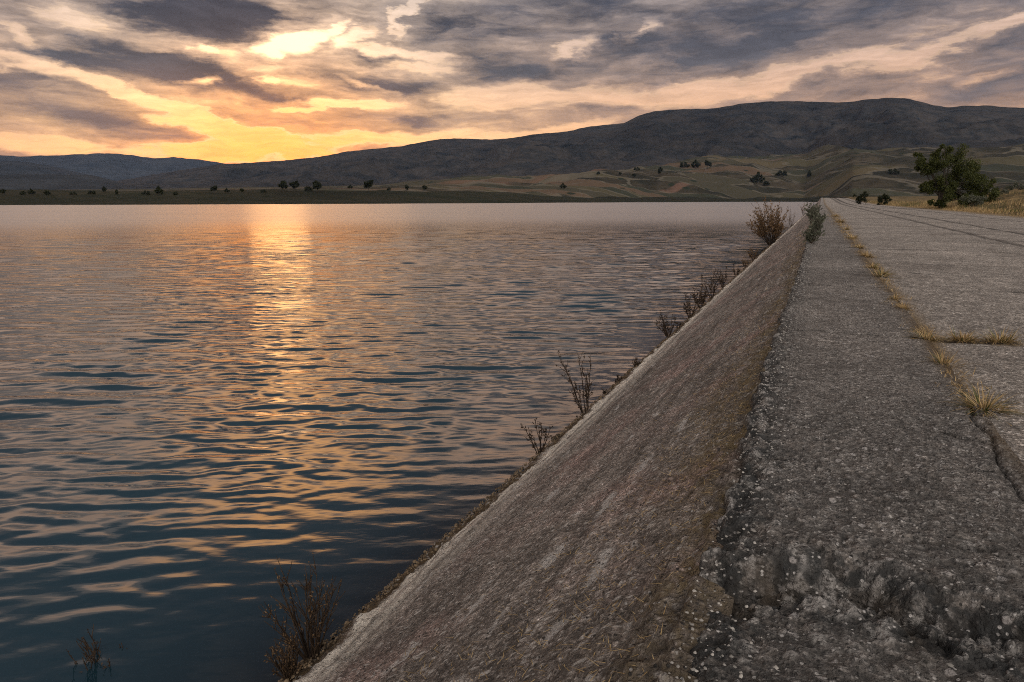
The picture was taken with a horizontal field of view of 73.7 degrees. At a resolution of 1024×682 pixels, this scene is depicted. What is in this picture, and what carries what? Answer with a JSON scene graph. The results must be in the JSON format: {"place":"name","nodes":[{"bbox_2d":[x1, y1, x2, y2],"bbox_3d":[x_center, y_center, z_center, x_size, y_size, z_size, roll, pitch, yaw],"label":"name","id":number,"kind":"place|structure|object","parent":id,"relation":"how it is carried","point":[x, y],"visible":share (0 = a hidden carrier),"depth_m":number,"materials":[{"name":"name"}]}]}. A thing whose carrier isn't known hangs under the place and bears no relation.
{"place":"outdoors","nodes":[
{"label":"outdoors","id":0,"kind":"place"},
{"bbox_2d":[0,161,113,180],"bbox_3d":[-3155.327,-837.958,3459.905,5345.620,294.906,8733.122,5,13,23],"label":"blue hill","id":1,"kind":"structure","parent":0,"point":[11,167],"depth_m":4175.62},
{"bbox_2d":[0,174,134,189],"bbox_3d":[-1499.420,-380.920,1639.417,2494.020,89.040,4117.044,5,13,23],"label":"dark hill","id":2,"kind":"structure","parent":0,"point":[42,181],"depth_m":1936.41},
{"bbox_2d":[0,153,224,180],"bbox_3d":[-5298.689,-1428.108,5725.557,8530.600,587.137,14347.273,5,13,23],"label":"hills","id":3,"kind":"structure","parent":0,"point":[114,167],"depth_m":7523.73,"materials":[{"name":"grey soil"}]},
{"bbox_2d":[0,189,892,204],"bbox_3d":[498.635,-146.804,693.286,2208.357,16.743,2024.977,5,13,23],"label":"shore","id":4,"kind":"structure","parent":0,"point":[187,197],"depth_m":561.72,"materials":[{"name":"brown soil"}]},
{"bbox_2d":[154,185,163,194],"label":"bush","id":5,"kind":"object","parent":4,"relation":"on","point":[158,190],"visible":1,"depth_m":500.86,"materials":[{"name":"green plant"}]},
{"bbox_2d":[210,185,216,193],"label":"tree","id":6,"kind":"object","parent":4,"relation":"on","point":[213,188],"visible":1,"depth_m":533.80,"materials":[{"name":"green plant"}]},
{"bbox_2d":[278,180,287,191],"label":"tree","id":7,"kind":"object","parent":4,"relation":"on","point":[282,184],"visible":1,"depth_m":582.69,"materials":[{"name":"green plant"}]},
{"bbox_2d":[289,180,298,188],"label":"tree","id":8,"kind":"object","parent":4,"relation":"on","point":[294,185],"visible":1,"depth_m":588.36,"materials":[{"name":"green plant"}]},
{"bbox_2d":[304,186,312,190],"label":"bush","id":9,"kind":"object","parent":4,"relation":"on","point":[308,189],"visible":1,"depth_m":605.96,"materials":[{"name":"green plant"}]},
{"bbox_2d":[312,180,321,191],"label":"tree","id":10,"kind":"object","parent":4,"relation":"on","point":[315,184],"visible":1,"depth_m":600.37,"materials":[{"name":"green plant"}]},
{"bbox_2d":[364,180,372,189],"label":"tree","id":11,"kind":"object","parent":4,"relation":"on","point":[368,184],"visible":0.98,"depth_m":638.90,"materials":[{"name":"green plant"}]},
{"bbox_2d":[0,202,898,681],"bbox_3d":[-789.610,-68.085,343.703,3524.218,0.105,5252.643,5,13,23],"label":"water","id":12,"kind":"structure","parent":0,"point":[208,412],"depth_m":11.88,"materials":[{"name":"blue liquid"}]},
{"bbox_2d":[66,624,126,673],"bbox_3d":[-2.761,2.152,4.555,0.295,0.526,0.289,1,12,4],"label":"weed","id":13,"kind":"object","parent":12,"relation":"in","point":[87,649],"visible":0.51,"depth_m":4.49,"materials":[{"name":"brown plant"}]},
{"bbox_2d":[202,282,717,681],"bbox_3d":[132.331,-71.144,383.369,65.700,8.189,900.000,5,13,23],"label":"lake bed","id":14,"kind":"object","parent":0,"point":[251,649],"depth_m":9.35,"materials":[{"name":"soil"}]},
{"bbox_2d":[214,198,1023,681],"bbox_3d":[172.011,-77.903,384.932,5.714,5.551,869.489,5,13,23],"label":"dam","id":15,"kind":"structure","parent":14,"relation":"on","point":[860,548],"depth_m":2.80,"materials":[{"name":"concrete"}]},
{"bbox_2d":[263,632,301,681],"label":"weed","id":16,"kind":"object","parent":15,"relation":"on","point":[288,665],"visible":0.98,"depth_m":4.25,"materials":[{"name":"brown plant"}]},
{"bbox_2d":[259,553,344,660],"bbox_3d":[-1.361,1.753,4.454,0.519,0.700,0.463,2,12,8],"label":"weed","id":17,"kind":"object","parent":15,"relation":"on","point":[309,651],"visible":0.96,"depth_m":4.45,"materials":[{"name":"brown plant"}]},
{"bbox_2d":[277,237,779,681],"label":"shore rubble","id":18,"kind":"object","parent":15,"relation":"on","point":[346,622],"visible":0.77,"depth_m":5.84,"materials":[{"name":"stone"}]},
{"bbox_2d":[521,418,552,452],"bbox_3d":[0.312,1.113,8.027,0.393,0.504,0.248,8,14,34],"label":"weed","id":19,"kind":"object","parent":15,"relation":"on","point":[540,438],"visible":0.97,"depth_m":8.01,"materials":[{"name":"brown plant"}]},
{"bbox_2d":[555,350,594,412],"bbox_3d":[0.935,0.585,9.561,0.468,0.914,0.521,-11,16,-42],"label":"weed","id":20,"kind":"object","parent":15,"relation":"on","point":[587,394],"visible":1,"depth_m":9.57,"materials":[{"name":"brown plant"}]},
{"bbox_2d":[359,224,811,681],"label":"dry litter","id":21,"kind":"object","parent":15,"relation":"on","point":[630,534],"visible":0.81,"depth_m":2.62,"materials":[{"name":"brown plant"}]},
{"bbox_2d":[632,357,639,365],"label":"weed","id":22,"kind":"object","parent":15,"relation":"on","point":[635,361],"visible":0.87,"depth_m":12.27,"materials":[{"name":"brown plant"}]},
{"bbox_2d":[655,310,676,337],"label":"weed","id":23,"kind":"object","parent":15,"relation":"on","point":[665,328],"visible":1,"depth_m":14.89,"materials":[{"name":"brown plant"}]},
{"bbox_2d":[682,292,702,318],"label":"weed","id":24,"kind":"object","parent":15,"relation":"on","point":[688,303],"visible":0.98,"depth_m":17.18,"materials":[{"name":"brown plant"}]},
{"bbox_2d":[690,285,707,307],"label":"weed","id":25,"kind":"object","parent":15,"relation":"on","point":[703,296],"visible":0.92,"depth_m":18.81,"materials":[{"name":"brown plant"}]},
{"bbox_2d":[700,265,719,297],"bbox_3d":[6.031,-1.784,20.779,0.658,1.008,0.624,5,13,23],"label":"weed","id":26,"kind":"object","parent":15,"relation":"on","point":[710,288],"visible":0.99,"depth_m":20.78,"materials":[{"name":"brown plant"}]},
{"bbox_2d":[714,266,727,287],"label":"weed","id":27,"kind":"object","parent":15,"relation":"on","point":[722,281],"visible":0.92,"depth_m":23.08,"materials":[{"name":"brown plant"}]},
{"bbox_2d":[732,263,739,275],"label":"weed","id":28,"kind":"object","parent":15,"relation":"on","point":[738,271],"visible":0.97,"depth_m":26.56,"materials":[{"name":"brown plant"}]},
{"bbox_2d":[741,256,749,267],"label":"weed","id":29,"kind":"object","parent":15,"relation":"on","point":[743,261],"visible":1,"depth_m":29.96,"materials":[{"name":"brown plant"}]},
{"bbox_2d":[746,246,757,260],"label":"weed","id":30,"kind":"object","parent":15,"relation":"on","point":[750,254],"visible":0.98,"depth_m":33.59,"materials":[{"name":"brown plant"}]},
{"bbox_2d":[745,196,788,245],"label":"bush","id":31,"kind":"object","parent":15,"relation":"on","point":[776,228],"visible":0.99,"depth_m":44.55,"materials":[{"name":"brown plant"}]},
{"bbox_2d":[787,210,795,226],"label":"weed","id":32,"kind":"object","parent":15,"relation":"on","point":[790,219],"visible":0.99,"depth_m":74.46,"materials":[{"name":"brown plant"}]},
{"bbox_2d":[804,202,818,222],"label":"shrub","id":33,"kind":"object","parent":15,"relation":"on","point":[808,212],"visible":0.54,"depth_m":30.67,"materials":[{"name":"green plant"}]},
{"bbox_2d":[801,221,825,243],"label":"shrub","id":34,"kind":"object","parent":15,"relation":"on","point":[811,234],"visible":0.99,"depth_m":15.75,"materials":[{"name":"green plant"}]},
{"bbox_2d":[805,202,822,211],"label":"shrub","id":35,"kind":"object","parent":15,"relation":"on","point":[810,203],"visible":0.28,"depth_m":39.69,"materials":[{"name":"green plant"}]},
{"bbox_2d":[809,213,823,231],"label":"shrub","id":36,"kind":"object","parent":15,"relation":"on","point":[818,221],"visible":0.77,"depth_m":19.33,"materials":[{"name":"green plant"}]},
{"bbox_2d":[807,203,827,223],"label":"shrub","id":37,"kind":"object","parent":15,"relation":"on","point":[812,215],"visible":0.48,"depth_m":24.30,"materials":[{"name":"green plant"}]},
{"bbox_2d":[668,227,1022,681],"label":"grit","id":38,"kind":"object","parent":15,"relation":"on","point":[731,656],"visible":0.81,"depth_m":2.36,"materials":[{"name":"gravel"}]},
{"bbox_2d":[868,261,882,268],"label":"grass tuft","id":39,"kind":"object","parent":15,"relation":"on","point":[872,265],"visible":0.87,"depth_m":10.23,"materials":[{"name":"yellow plant"}]},
{"bbox_2d":[896,303,916,310],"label":"grass tuft","id":40,"kind":"object","parent":15,"relation":"on","point":[904,306],"visible":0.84,"depth_m":6.44,"materials":[{"name":"beige plant"}]},
{"bbox_2d":[905,328,950,343],"bbox_3d":[3.043,-0.059,5.030,0.368,0.100,0.352,5,13,23],"label":"grass tuft","id":41,"kind":"object","parent":15,"relation":"on","point":[924,335],"visible":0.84,"depth_m":5.03,"materials":[{"name":"beige plant"}]},
{"bbox_2d":[923,349,975,366],"bbox_3d":[2.694,0.097,4.245,0.310,0.113,0.338,-8,14,-32],"label":"grass tuft","id":42,"kind":"object","parent":15,"relation":"on","point":[940,359],"visible":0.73,"depth_m":4.26,"materials":[{"name":"yellow plant"}]},
{"bbox_2d":[80,144,1023,198],"bbox_3d":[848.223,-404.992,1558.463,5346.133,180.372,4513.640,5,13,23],"label":"foothills","id":43,"kind":"structure","parent":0,"point":[839,171],"depth_m":1347.92,"materials":[{"name":"green plant"}]},
{"bbox_2d":[680,162,689,167],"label":"bush","id":44,"kind":"object","parent":43,"relation":"on","point":[685,164],"visible":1,"depth_m":1715.97,"materials":[{"name":"green plant"}]},
{"bbox_2d":[690,159,700,167],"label":"bush","id":45,"kind":"object","parent":43,"relation":"on","point":[696,163],"visible":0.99,"depth_m":1712.58,"materials":[{"name":"green plant"}]},
{"bbox_2d":[705,160,711,168],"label":"tree","id":46,"kind":"object","parent":43,"relation":"on","point":[708,163],"visible":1,"depth_m":1640.05,"materials":[{"name":"green plant"}]},
{"bbox_2d":[750,172,764,182],"bbox_3d":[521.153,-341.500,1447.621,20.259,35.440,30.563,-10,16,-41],"label":"bush","id":47,"kind":"object","parent":43,"relation":"on","point":[757,177],"visible":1,"depth_m":1443.63,"materials":[{"name":"green plant"}]},
{"bbox_2d":[775,170,787,175],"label":"bush","id":48,"kind":"object","parent":43,"relation":"on","point":[779,172],"visible":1,"depth_m":1549.10,"materials":[{"name":"green plant"}]},
{"bbox_2d":[888,168,899,173],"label":"bush","id":49,"kind":"object","parent":43,"relation":"on","point":[890,171],"visible":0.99,"depth_m":1190.27,"materials":[{"name":"green plant"}]},
{"bbox_2d":[115,98,1023,188],"bbox_3d":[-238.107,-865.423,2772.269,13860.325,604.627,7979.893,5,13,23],"label":"mountain","id":50,"kind":"structure","parent":0,"point":[664,137],"depth_m":2926.18,"materials":[{"name":"grey stone"}]},
{"bbox_2d":[823,198,1023,463],"bbox_3d":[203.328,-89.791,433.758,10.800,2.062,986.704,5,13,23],"label":"road","id":51,"kind":"structure","parent":0,"point":[965,290],"depth_m":8.91,"materials":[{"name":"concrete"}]},
{"bbox_2d":[852,191,868,203],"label":"bush","id":52,"kind":"object","parent":51,"relation":"on","point":[859,199],"visible":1,"depth_m":144.02,"materials":[{"name":"green plant"}]},
{"bbox_2d":[853,249,879,257],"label":"grass tuft","id":53,"kind":"object","parent":51,"relation":"on","point":[866,255],"visible":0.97,"depth_m":12.29,"materials":[{"name":"yellow plant"}]},
{"bbox_2d":[877,193,891,204],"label":"bush","id":54,"kind":"object","parent":51,"relation":"on","point":[880,199],"visible":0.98,"depth_m":129.38,"materials":[{"name":"green plant"}]},
{"bbox_2d":[860,265,908,277],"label":"grass tuft","id":55,"kind":"object","parent":51,"relation":"on","point":[880,274],"visible":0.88,"depth_m":9.11,"materials":[{"name":"beige plant"}]},
{"bbox_2d":[889,292,903,298],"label":"grass tuft","id":56,"kind":"object","parent":51,"relation":"on","point":[894,297],"visible":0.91,"depth_m":7.04,"materials":[{"name":"beige plant"}]},
{"bbox_2d":[828,214,1023,425],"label":"joint grass","id":57,"kind":"structure","parent":51,"relation":"on","point":[975,389],"depth_m":4.89,"materials":[{"name":"beige plant"}]},
{"bbox_2d":[937,325,988,343],"bbox_3d":[3.277,-0.054,4.975,0.402,0.114,0.310,5,13,23],"label":"grass tuft","id":58,"kind":"object","parent":51,"relation":"on","point":[966,338],"visible":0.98,"depth_m":4.97,"materials":[{"name":"beige plant"}]},
{"bbox_2d":[937,381,1023,419],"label":"grass tuft","id":59,"kind":"object","parent":51,"relation":"on","point":[987,405],"visible":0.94,"depth_m":3.35,"materials":[{"name":"yellow plant"}]},
{"bbox_2d":[974,327,1023,344],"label":"grass tuft","id":60,"kind":"object","parent":51,"relation":"on","point":[1003,338],"visible":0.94,"depth_m":4.91,"materials":[{"name":"yellow plant"}]},
{"bbox_2d":[848,188,1023,216],"bbox_3d":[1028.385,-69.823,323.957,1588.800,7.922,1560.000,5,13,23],"label":"ground","id":61,"kind":"structure","parent":0,"point":[905,199],"depth_m":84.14,"materials":[{"name":"plant"}]},
{"bbox_2d":[913,143,1000,208],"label":"roadside tree","id":62,"kind":"object","parent":61,"relation":"on","point":[973,180],"visible":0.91,"depth_m":76.23,"materials":[{"name":"green plant"}]},
{"bbox_2d":[959,193,987,206],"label":"bush","id":63,"kind":"object","parent":61,"relation":"on","point":[978,199],"visible":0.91,"depth_m":71.70,"materials":[{"name":"green plant"}]},
{"bbox_2d":[987,186,1008,196],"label":"bush","id":64,"kind":"object","parent":61,"relation":"on","point":[1004,190],"visible":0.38,"depth_m":80.13,"materials":[{"name":"green plant"}]},
{"bbox_2d":[1004,181,1023,189],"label":"bush","id":65,"kind":"object","parent":61,"relation":"on","point":[1015,185],"visible":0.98,"depth_m":85.64,"materials":[{"name":"green plant"}]}
]}

